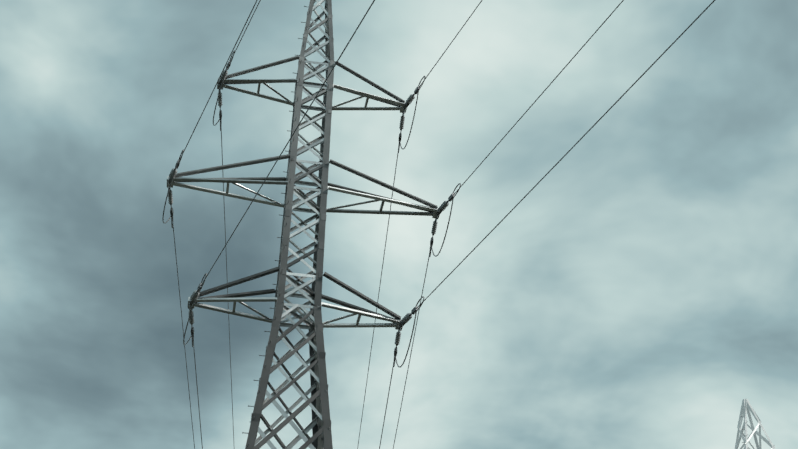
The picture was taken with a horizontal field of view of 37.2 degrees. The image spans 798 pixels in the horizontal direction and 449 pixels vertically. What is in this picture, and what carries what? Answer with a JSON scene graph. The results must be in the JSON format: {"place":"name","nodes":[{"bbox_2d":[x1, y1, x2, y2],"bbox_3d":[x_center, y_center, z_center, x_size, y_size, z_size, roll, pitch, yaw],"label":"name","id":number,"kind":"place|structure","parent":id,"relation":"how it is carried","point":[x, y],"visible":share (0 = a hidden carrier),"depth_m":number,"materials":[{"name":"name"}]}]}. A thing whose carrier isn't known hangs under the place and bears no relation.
{"place":"outdoors","nodes":[
{"label":"outdoors","id":0,"kind":"place"},
{"bbox_2d":[0,0,797,448],"label":"sky","id":1,"kind":"structure","parent":0,"point":[645,288],"materials":[{"name":"grey"}]},
{"label":"ground","id":2,"kind":"structure","parent":0,"visible":0},
{"bbox_2d":[162,0,714,448],"bbox_3d":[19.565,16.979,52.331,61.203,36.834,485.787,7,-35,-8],"label":"transmission tower","id":3,"kind":"structure","parent":2,"relation":"on","point":[317,402],"depth_m":36.65,"materials":[{"name":"metal"}]},
{"bbox_2d":[735,399,774,448],"bbox_3d":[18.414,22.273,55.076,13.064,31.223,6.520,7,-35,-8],"label":"distant tower","id":4,"kind":"structure","parent":2,"relation":"on","point":[746,408],"depth_m":62.97,"materials":[{"name":"grey metal"}]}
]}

